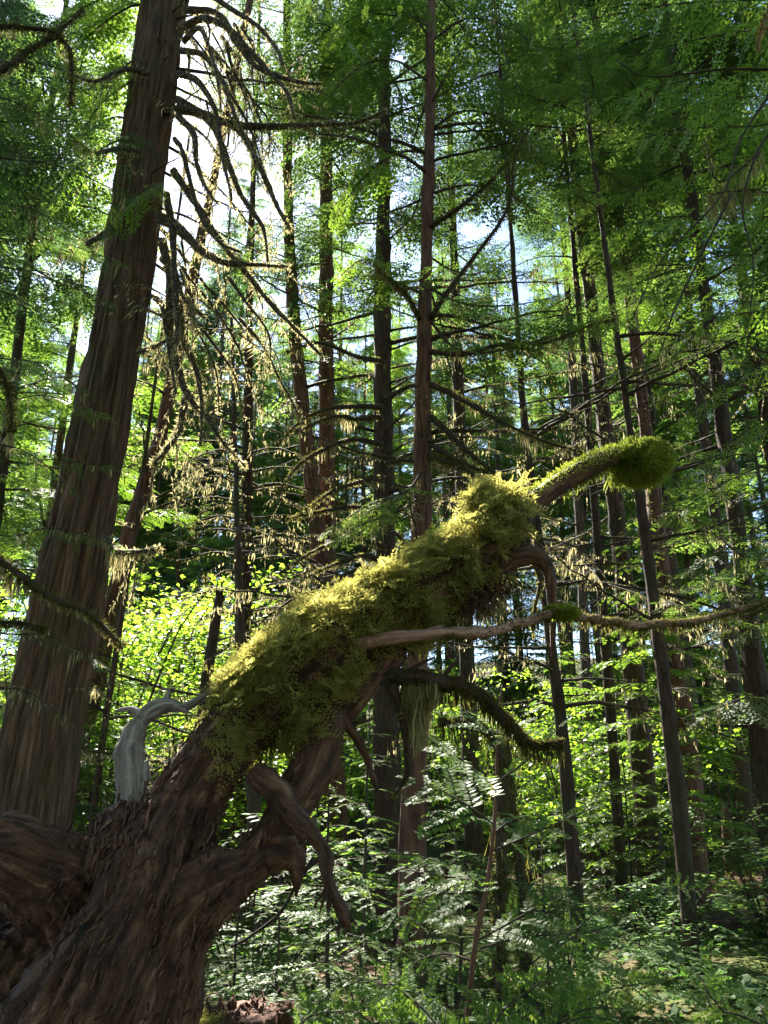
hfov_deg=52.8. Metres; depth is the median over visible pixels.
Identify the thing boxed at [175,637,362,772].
vine maple
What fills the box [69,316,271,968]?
conifer tree
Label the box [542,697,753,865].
vine maple
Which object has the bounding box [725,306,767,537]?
conifer tree
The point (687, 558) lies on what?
conifer tree
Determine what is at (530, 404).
conifer tree
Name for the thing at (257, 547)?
conifer tree
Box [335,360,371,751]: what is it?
conifer tree
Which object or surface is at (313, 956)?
hemlock sapling
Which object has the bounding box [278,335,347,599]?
conifer tree
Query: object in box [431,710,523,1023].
fern
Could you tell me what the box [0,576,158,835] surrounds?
young conifer
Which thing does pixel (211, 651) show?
conifer tree
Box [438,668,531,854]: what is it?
young conifer
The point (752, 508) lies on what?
conifer tree
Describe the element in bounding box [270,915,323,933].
sword fern
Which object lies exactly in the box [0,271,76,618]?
conifer tree
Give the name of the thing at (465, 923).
sword fern
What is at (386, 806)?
conifer tree
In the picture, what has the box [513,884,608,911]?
sword fern
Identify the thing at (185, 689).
vine maple
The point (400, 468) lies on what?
conifer tree
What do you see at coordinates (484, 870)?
huckleberry bush
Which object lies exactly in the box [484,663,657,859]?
vine maple
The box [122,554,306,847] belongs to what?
vine maple
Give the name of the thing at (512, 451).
conifer tree
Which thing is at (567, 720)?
young conifer
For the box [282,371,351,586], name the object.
conifer tree
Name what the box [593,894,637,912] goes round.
sword fern
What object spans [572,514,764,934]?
young conifer
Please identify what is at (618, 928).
sword fern
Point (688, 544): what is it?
conifer tree
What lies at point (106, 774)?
young conifer
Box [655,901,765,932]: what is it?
fallen log
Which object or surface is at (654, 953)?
sword fern
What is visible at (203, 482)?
conifer tree
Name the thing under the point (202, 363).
conifer tree
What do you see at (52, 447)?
conifer tree
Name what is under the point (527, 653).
young conifer
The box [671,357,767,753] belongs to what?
conifer tree
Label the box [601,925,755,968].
sword fern
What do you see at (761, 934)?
sword fern
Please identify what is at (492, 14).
cedar tree
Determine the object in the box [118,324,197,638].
conifer tree
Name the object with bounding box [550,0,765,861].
conifer tree
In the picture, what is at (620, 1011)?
sword fern
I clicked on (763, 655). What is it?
vine maple
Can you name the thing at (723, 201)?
conifer tree
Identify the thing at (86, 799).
young conifer
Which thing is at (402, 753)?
young conifer
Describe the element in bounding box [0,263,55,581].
conifer tree
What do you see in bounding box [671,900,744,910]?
sword fern
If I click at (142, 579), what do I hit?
vine maple
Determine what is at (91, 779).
young conifer
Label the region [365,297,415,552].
conifer tree
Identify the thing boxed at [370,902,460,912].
sword fern
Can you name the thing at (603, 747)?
young conifer
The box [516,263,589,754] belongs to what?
conifer tree
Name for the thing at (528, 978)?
conifer seedling
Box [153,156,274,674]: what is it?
conifer tree
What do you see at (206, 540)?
conifer tree
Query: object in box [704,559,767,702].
young conifer
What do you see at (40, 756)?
cedar tree
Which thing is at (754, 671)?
conifer tree
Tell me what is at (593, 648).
young conifer
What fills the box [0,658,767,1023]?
ground
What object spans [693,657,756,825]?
young conifer
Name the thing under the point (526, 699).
vine maple
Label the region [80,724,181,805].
vine maple
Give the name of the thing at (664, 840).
young conifer
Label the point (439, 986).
sword fern
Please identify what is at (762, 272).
conifer tree
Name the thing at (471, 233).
sky
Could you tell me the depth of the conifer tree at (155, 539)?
38.04 m
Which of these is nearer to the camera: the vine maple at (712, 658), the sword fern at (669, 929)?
the sword fern at (669, 929)
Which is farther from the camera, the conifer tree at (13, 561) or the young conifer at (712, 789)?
the conifer tree at (13, 561)
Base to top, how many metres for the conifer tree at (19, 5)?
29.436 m
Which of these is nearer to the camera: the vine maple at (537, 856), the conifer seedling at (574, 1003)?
the conifer seedling at (574, 1003)
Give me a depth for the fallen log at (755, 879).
11.98 m
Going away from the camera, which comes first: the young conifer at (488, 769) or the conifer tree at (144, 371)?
the young conifer at (488, 769)
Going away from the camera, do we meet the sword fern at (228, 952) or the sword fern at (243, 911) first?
the sword fern at (228, 952)
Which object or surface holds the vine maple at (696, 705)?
on the ground at (758, 944)
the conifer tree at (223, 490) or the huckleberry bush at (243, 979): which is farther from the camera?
the conifer tree at (223, 490)
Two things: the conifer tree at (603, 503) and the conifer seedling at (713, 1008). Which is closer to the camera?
the conifer seedling at (713, 1008)
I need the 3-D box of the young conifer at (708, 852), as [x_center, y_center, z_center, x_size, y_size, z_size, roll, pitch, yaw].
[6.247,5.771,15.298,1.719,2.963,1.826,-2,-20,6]
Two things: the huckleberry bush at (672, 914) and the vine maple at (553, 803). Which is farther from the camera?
the vine maple at (553, 803)
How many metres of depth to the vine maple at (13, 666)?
21.39 m
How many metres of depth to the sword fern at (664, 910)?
9.60 m
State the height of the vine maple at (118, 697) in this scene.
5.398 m
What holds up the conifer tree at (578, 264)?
on the ground at (758, 944)
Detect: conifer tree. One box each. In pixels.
[0,0,69,455]
[0,0,199,725]
[0,133,203,838]
[0,198,215,731]
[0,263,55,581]
[0,267,53,582]
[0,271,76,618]
[0,324,55,617]
[0,362,56,635]
[23,339,76,603]
[51,0,320,814]
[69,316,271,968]
[76,580,275,805]
[106,302,186,750]
[108,309,170,669]
[114,313,183,613]
[115,324,195,673]
[116,269,157,624]
[117,1,373,913]
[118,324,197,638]
[120,290,186,530]
[123,354,189,666]
[131,337,219,766]
[134,429,211,773]
[137,357,230,732]
[139,295,221,690]
[142,282,221,573]
[143,0,661,1008]
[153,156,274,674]
[153,484,223,710]
[170,273,233,684]
[182,0,408,906]
[190,0,679,942]
[194,360,304,797]
[197,374,241,637]
[198,154,313,660]
[199,0,490,913]
[210,354,240,594]
[211,365,273,648]
[217,320,295,616]
[223,481,280,818]
[225,340,304,614]
[252,344,302,624]
[258,319,302,602]
[260,281,310,623]
[260,296,317,612]
[269,371,338,615]
[277,427,335,595]
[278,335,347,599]
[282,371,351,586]
[284,164,373,523]
[298,549,311,603]
[334,346,395,759]
[335,279,405,745]
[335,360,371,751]
[338,376,373,774]
[347,0,767,962]
[349,298,412,553]
[352,498,375,831]
[359,277,440,666]
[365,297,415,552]
[367,294,439,542]
[390,0,630,911]
[393,193,497,754]
[394,236,509,744]
[409,256,474,708]
[412,373,442,670]
[428,497,478,836]
[446,0,766,929]
[447,248,536,703]
[449,248,576,718]
[454,257,564,784]
[455,0,767,974]
[467,0,767,925]
[475,330,547,659]
[480,0,766,910]
[484,0,722,879]
[507,208,634,774]
[510,317,550,681]
[512,247,607,765]
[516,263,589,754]
[524,294,591,683]
[544,0,767,932]
[547,234,611,561]
[549,234,626,738]
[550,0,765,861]
[552,308,651,849]
[554,268,687,577]
[583,279,699,800]
[585,292,679,823]
[609,0,767,876]
[615,283,717,778]
[628,0,767,744]
[630,284,743,818]
[637,269,720,706]
[642,329,726,641]
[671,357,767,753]
[688,263,767,634]
[694,303,767,596]
[707,0,767,355]
[709,414,765,649]
[720,258,767,556]
[720,268,767,598]
[723,30,767,346]
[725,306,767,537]
[730,414,763,581]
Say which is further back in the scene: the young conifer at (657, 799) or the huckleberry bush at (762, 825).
the young conifer at (657, 799)
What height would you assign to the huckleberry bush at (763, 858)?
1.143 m
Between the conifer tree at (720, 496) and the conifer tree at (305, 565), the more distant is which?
the conifer tree at (720, 496)
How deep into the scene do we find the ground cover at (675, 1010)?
7.23 m
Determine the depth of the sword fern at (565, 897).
11.47 m
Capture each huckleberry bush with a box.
[204,812,436,1001]
[204,959,319,1004]
[243,837,501,1023]
[444,868,631,1003]
[570,867,761,962]
[662,794,767,938]
[713,836,767,925]
[734,803,767,915]
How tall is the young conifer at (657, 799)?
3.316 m
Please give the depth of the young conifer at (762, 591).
28.79 m
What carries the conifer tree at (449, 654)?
on the ground at (758, 944)
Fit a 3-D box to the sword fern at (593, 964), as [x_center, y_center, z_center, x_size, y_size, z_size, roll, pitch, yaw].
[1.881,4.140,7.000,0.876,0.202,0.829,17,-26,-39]
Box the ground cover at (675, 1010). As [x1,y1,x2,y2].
[204,801,767,1023]
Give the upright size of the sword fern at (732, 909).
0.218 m
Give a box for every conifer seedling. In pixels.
[286,979,376,1023]
[332,957,483,1023]
[458,959,566,1023]
[528,943,667,1023]
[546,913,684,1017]
[666,946,767,1023]
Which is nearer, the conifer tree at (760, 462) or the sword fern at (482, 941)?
the sword fern at (482, 941)
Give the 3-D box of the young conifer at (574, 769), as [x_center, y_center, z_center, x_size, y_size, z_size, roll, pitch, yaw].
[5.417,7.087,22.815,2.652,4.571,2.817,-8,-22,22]
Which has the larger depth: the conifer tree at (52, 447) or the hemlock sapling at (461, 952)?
the conifer tree at (52, 447)
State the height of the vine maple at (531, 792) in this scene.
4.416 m
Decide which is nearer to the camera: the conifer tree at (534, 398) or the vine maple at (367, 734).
the vine maple at (367, 734)
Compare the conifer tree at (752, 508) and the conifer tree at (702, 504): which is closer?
the conifer tree at (702, 504)
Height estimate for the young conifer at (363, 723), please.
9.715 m
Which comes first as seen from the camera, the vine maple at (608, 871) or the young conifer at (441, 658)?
the vine maple at (608, 871)
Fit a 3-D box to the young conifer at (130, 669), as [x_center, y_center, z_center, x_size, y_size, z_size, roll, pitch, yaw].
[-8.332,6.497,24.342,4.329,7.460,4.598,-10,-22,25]
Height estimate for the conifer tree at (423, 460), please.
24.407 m
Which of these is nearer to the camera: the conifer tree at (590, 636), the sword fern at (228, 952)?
the sword fern at (228, 952)
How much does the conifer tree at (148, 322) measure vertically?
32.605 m
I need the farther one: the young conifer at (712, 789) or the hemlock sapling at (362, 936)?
the young conifer at (712, 789)
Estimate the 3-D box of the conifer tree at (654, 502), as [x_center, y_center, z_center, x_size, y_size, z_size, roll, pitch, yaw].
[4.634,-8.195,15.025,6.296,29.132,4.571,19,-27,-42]
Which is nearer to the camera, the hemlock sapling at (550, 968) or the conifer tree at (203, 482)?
the hemlock sapling at (550, 968)
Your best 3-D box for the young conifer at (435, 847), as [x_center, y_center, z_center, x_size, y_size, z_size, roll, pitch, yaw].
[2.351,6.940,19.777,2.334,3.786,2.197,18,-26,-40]
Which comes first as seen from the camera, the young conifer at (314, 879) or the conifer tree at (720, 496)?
the young conifer at (314, 879)
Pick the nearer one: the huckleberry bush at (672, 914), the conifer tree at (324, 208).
the huckleberry bush at (672, 914)
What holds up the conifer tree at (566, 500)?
on the ground at (758, 944)
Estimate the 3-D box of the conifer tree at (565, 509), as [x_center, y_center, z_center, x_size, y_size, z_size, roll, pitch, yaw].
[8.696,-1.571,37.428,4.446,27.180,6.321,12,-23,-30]
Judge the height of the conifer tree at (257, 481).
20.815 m
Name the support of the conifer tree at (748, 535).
on the ground at (758, 944)
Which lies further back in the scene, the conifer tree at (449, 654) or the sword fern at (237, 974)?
the conifer tree at (449, 654)
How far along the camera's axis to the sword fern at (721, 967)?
6.55 m
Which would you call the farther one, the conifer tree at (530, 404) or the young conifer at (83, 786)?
the conifer tree at (530, 404)
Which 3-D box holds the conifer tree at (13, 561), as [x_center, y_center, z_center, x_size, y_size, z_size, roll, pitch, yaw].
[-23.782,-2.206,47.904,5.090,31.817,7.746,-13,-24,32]
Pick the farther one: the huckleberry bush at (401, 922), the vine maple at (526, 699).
the vine maple at (526, 699)
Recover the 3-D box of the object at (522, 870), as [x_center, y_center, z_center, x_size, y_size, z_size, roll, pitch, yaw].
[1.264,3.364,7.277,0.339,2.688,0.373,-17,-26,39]
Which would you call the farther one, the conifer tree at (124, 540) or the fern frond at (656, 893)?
the conifer tree at (124, 540)
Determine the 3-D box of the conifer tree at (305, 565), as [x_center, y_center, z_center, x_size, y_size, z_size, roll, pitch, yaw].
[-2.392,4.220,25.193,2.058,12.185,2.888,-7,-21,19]
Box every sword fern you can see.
[205,954,301,991]
[206,961,287,986]
[209,933,291,959]
[227,914,281,935]
[240,892,312,920]
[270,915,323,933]
[284,935,345,951]
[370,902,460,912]
[426,926,459,939]
[428,964,481,991]
[447,916,485,930]
[451,933,512,952]
[460,897,513,912]
[473,909,516,927]
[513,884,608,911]
[513,981,624,1020]
[534,894,599,913]
[545,907,678,944]
[551,956,629,979]
[566,912,628,927]
[571,1005,689,1023]
[585,908,658,931]
[587,935,722,974]
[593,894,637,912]
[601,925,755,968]
[601,1009,664,1023]
[607,945,666,962]
[622,952,739,985]
[627,903,722,925]
[638,919,704,937]
[646,924,723,940]
[660,950,766,982]
[669,877,763,905]
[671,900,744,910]
[672,971,767,1008]
[706,906,767,938]
[710,904,751,916]
[722,894,764,913]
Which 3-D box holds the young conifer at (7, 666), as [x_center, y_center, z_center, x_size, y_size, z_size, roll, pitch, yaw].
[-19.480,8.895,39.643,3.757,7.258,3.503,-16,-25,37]
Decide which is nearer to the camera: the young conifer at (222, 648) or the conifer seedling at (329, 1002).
the conifer seedling at (329, 1002)
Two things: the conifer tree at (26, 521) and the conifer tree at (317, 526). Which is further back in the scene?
the conifer tree at (26, 521)
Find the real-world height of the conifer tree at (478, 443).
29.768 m
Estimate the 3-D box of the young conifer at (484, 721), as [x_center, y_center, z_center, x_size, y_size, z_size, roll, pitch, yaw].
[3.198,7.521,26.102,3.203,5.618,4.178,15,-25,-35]
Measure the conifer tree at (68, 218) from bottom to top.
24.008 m
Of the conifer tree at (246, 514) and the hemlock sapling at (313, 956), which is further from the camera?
the conifer tree at (246, 514)
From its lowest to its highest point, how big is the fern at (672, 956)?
1.214 m
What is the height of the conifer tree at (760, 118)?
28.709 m
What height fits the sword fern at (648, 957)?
0.290 m
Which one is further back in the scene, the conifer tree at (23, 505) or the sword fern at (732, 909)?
the conifer tree at (23, 505)
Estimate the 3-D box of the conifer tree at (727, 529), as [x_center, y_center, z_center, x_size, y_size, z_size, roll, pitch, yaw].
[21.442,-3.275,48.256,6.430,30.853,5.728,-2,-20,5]
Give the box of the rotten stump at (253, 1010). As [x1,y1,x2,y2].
[200,992,294,1023]
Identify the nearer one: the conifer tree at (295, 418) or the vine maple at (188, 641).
the vine maple at (188, 641)
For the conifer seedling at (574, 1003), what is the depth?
3.01 m
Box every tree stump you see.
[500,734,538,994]
[720,805,738,876]
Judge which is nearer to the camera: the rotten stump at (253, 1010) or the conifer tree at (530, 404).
the rotten stump at (253, 1010)
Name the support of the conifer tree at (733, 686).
on the ground at (758, 944)
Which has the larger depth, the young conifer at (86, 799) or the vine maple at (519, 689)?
the vine maple at (519, 689)
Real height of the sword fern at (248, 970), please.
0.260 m
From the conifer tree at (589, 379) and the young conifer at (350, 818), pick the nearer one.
the young conifer at (350, 818)
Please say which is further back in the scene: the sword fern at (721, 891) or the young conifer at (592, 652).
the young conifer at (592, 652)
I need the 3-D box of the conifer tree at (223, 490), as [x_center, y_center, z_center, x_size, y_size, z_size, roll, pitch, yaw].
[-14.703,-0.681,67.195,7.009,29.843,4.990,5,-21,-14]
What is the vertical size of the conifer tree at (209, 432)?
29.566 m
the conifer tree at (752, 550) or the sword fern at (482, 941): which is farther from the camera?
the conifer tree at (752, 550)
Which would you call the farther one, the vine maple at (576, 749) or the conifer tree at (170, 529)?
the conifer tree at (170, 529)
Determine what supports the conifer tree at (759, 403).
on the ground at (758, 944)
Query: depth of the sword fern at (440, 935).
9.45 m
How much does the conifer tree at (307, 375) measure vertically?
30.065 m
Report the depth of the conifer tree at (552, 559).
38.12 m
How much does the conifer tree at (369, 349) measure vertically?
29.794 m
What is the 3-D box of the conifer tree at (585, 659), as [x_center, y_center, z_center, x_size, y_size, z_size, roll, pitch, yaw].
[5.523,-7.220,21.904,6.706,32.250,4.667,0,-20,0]
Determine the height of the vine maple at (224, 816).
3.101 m
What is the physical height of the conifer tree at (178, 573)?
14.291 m
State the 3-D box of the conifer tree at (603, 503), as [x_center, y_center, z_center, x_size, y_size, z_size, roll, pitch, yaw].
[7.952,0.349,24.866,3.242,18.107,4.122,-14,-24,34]
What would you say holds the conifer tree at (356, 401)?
on the ground at (758, 944)
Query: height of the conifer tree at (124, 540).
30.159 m
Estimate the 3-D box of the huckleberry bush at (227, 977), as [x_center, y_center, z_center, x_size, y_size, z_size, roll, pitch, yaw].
[-0.672,3.025,5.444,2.277,1.713,1.431,-7,-21,19]
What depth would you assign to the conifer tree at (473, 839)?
14.60 m
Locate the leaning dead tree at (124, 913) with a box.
[0,435,767,1023]
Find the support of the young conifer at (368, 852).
on the ground at (758, 944)
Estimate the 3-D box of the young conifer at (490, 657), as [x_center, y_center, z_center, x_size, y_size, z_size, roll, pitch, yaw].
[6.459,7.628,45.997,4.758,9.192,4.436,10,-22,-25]
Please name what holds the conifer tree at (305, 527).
on the ground at (758, 944)
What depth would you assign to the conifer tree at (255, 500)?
33.22 m
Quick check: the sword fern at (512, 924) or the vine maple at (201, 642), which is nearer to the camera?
the sword fern at (512, 924)
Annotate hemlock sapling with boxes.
[204,830,297,1012]
[228,758,403,1023]
[231,870,360,1023]
[251,753,458,1023]
[268,705,472,1023]
[368,685,610,1023]
[383,760,548,1023]
[481,839,613,1023]
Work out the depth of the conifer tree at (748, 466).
31.76 m
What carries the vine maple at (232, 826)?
on the ground at (758, 944)
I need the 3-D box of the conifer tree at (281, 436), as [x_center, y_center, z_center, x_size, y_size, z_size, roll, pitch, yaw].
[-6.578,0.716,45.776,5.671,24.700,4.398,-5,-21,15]
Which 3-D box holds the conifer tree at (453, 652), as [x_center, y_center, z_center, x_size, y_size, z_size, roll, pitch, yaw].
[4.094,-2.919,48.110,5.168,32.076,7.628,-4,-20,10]
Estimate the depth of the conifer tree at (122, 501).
43.38 m
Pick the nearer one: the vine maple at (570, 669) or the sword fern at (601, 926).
the sword fern at (601, 926)
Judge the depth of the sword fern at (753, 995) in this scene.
5.80 m
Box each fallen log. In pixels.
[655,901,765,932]
[711,871,764,905]
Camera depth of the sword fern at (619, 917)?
9.13 m
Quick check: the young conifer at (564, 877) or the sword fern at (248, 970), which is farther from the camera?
the young conifer at (564, 877)
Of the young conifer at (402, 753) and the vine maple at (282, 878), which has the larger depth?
the young conifer at (402, 753)
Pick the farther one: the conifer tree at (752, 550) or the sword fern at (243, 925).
the conifer tree at (752, 550)
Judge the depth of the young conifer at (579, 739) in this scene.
16.26 m
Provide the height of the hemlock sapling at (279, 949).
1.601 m
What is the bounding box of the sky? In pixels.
[0,0,767,668]
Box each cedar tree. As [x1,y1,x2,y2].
[0,0,388,912]
[361,0,573,96]
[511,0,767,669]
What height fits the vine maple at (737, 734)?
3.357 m
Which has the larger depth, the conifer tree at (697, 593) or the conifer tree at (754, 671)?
the conifer tree at (697, 593)
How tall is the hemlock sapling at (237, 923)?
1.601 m
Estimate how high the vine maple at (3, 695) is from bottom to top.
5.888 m
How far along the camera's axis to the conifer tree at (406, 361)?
61.03 m
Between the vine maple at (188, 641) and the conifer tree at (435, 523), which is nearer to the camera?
the vine maple at (188, 641)
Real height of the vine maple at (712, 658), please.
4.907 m
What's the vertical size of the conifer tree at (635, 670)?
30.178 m
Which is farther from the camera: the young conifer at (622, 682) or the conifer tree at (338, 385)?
the conifer tree at (338, 385)
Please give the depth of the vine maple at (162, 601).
17.44 m
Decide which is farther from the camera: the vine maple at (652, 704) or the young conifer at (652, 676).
the young conifer at (652, 676)
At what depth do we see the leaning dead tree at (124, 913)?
2.18 m
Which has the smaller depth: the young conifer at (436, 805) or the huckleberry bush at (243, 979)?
the huckleberry bush at (243, 979)
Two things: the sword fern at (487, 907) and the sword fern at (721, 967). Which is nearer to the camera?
the sword fern at (721, 967)
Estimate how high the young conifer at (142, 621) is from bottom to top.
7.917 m
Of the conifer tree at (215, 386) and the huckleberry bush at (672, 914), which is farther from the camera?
the conifer tree at (215, 386)
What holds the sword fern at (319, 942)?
on the ground at (758, 944)
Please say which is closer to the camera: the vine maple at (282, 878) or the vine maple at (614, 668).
the vine maple at (282, 878)
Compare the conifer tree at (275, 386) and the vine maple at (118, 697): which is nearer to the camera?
the vine maple at (118, 697)
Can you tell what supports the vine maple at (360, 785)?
on the ground at (758, 944)
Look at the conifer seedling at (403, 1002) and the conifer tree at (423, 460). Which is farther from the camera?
the conifer tree at (423, 460)
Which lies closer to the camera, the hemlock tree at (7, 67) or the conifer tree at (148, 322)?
the hemlock tree at (7, 67)
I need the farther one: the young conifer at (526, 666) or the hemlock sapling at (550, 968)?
the young conifer at (526, 666)
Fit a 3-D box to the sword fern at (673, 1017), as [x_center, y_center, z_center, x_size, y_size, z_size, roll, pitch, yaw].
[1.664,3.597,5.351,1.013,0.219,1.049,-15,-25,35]
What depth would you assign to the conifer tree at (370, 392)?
56.77 m
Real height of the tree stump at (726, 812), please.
1.708 m
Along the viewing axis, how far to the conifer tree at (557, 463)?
36.36 m
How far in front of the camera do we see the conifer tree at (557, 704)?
9.11 m
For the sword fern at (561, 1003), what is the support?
on the ground at (758, 944)
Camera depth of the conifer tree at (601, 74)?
9.11 m
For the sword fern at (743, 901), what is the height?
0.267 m
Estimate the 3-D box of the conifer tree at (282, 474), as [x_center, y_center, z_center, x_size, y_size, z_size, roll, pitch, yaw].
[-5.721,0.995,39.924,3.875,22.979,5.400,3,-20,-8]
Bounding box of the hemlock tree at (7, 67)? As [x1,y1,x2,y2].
[0,5,151,728]
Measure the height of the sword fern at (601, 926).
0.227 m
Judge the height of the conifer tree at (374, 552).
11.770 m
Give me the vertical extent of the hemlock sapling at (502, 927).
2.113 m
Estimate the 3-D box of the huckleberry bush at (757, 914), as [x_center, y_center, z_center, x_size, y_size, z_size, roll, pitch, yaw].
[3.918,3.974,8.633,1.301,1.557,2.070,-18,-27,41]
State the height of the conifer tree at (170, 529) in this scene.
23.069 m
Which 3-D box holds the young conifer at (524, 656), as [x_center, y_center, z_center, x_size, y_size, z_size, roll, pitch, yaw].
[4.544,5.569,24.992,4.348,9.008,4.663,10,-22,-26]
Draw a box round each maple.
[0,552,280,828]
[0,554,208,815]
[0,578,258,834]
[0,602,206,775]
[0,640,191,815]
[11,565,273,781]
[77,713,347,844]
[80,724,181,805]
[91,677,231,806]
[113,654,287,847]
[114,583,271,773]
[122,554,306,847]
[123,637,226,776]
[146,728,400,920]
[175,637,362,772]
[276,732,428,879]
[345,654,497,791]
[360,686,529,878]
[370,704,454,784]
[400,723,618,892]
[430,689,615,896]
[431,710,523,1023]
[442,636,598,818]
[443,667,622,876]
[450,662,567,730]
[465,734,664,881]
[479,709,715,892]
[481,678,580,742]
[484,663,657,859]
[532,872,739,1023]
[538,732,736,869]
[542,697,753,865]
[573,602,767,791]
[575,665,655,757]
[591,649,693,741]
[647,608,767,798]
[649,715,753,860]
[683,641,767,776]
[693,702,750,776]
[711,646,767,663]
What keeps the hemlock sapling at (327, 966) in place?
on the ground at (758, 944)
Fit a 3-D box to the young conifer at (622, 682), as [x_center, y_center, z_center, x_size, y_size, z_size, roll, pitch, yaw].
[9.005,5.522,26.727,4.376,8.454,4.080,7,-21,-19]
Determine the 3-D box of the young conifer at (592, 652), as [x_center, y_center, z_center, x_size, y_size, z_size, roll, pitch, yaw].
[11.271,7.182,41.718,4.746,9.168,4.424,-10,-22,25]
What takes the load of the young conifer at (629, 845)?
on the ground at (758, 944)
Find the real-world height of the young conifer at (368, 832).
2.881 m
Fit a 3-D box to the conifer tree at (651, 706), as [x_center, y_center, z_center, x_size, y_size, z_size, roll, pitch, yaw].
[8.707,-1.046,27.406,3.957,21.884,4.965,-2,-20,5]
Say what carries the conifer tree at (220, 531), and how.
on the ground at (758, 944)
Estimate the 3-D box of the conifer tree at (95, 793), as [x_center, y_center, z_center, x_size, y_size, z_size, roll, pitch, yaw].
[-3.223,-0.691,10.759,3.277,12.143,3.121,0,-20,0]
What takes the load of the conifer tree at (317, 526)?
on the ground at (758, 944)
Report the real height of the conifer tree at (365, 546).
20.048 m
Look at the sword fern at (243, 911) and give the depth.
10.49 m
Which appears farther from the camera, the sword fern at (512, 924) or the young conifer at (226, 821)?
the young conifer at (226, 821)
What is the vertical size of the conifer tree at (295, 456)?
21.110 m
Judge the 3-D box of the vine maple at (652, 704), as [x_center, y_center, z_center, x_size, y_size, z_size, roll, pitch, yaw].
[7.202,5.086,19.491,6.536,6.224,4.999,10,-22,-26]
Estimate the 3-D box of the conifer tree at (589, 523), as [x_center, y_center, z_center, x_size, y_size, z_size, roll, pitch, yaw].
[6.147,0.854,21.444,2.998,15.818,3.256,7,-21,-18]
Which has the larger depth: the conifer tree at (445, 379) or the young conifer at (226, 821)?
the conifer tree at (445, 379)
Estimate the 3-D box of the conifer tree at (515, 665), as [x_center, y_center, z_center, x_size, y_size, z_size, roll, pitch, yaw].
[4.063,0.030,27.434,3.562,21.301,5.003,2,-20,-4]
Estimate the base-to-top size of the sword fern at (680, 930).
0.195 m
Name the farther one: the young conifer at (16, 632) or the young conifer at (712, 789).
the young conifer at (16, 632)
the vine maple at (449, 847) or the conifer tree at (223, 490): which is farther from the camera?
the conifer tree at (223, 490)
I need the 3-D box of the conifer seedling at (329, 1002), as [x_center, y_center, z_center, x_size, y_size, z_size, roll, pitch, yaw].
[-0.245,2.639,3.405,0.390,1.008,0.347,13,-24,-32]
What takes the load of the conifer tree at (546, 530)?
on the ground at (758, 944)
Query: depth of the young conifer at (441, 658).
44.04 m
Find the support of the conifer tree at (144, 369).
on the ground at (758, 944)
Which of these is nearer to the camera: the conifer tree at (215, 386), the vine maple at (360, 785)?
the vine maple at (360, 785)
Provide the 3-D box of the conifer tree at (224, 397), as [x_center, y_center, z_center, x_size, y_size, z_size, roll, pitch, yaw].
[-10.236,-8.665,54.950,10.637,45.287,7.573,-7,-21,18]
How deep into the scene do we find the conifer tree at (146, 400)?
49.52 m
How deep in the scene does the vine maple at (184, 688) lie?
12.81 m
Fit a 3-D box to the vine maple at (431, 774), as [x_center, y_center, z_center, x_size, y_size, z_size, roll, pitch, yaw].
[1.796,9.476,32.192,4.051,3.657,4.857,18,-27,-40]
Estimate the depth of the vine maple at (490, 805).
12.86 m
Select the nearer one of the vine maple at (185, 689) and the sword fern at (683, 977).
the sword fern at (683, 977)
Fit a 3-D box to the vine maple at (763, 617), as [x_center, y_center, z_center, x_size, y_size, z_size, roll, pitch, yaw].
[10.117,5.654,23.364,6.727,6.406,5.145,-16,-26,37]
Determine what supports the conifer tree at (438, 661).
on the ground at (758, 944)
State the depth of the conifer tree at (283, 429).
62.91 m
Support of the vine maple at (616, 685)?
on the ground at (758, 944)
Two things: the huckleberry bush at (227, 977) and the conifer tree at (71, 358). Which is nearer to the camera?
the huckleberry bush at (227, 977)
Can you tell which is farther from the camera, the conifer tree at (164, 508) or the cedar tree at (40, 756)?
the conifer tree at (164, 508)
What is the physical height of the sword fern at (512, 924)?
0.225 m
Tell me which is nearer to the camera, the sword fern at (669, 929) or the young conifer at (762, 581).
the sword fern at (669, 929)
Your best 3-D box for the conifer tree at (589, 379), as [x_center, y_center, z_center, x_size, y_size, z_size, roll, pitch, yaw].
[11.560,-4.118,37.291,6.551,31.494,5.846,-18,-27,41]
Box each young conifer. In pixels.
[0,558,35,720]
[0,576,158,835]
[0,632,19,714]
[71,598,152,832]
[72,669,115,833]
[73,572,175,827]
[73,665,144,835]
[74,728,113,828]
[87,606,160,793]
[153,577,234,805]
[222,755,290,848]
[271,775,361,913]
[311,698,373,833]
[339,567,372,779]
[349,752,373,857]
[349,783,373,863]
[400,701,454,774]
[401,714,463,834]
[427,718,513,854]
[428,645,453,714]
[438,653,531,812]
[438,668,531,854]
[473,572,602,802]
[475,606,532,696]
[477,570,585,833]
[488,626,550,715]
[507,624,612,863]
[520,645,606,829]
[531,783,614,916]
[535,678,607,830]
[559,598,600,714]
[567,697,711,933]
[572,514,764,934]
[573,631,658,822]
[592,612,665,776]
[593,681,630,795]
[613,557,715,761]
[621,740,670,837]
[626,746,715,868]
[665,742,741,876]
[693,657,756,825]
[698,679,755,873]
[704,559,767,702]
[741,552,767,688]
[750,489,767,637]
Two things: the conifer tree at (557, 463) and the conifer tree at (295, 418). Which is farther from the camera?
the conifer tree at (295, 418)

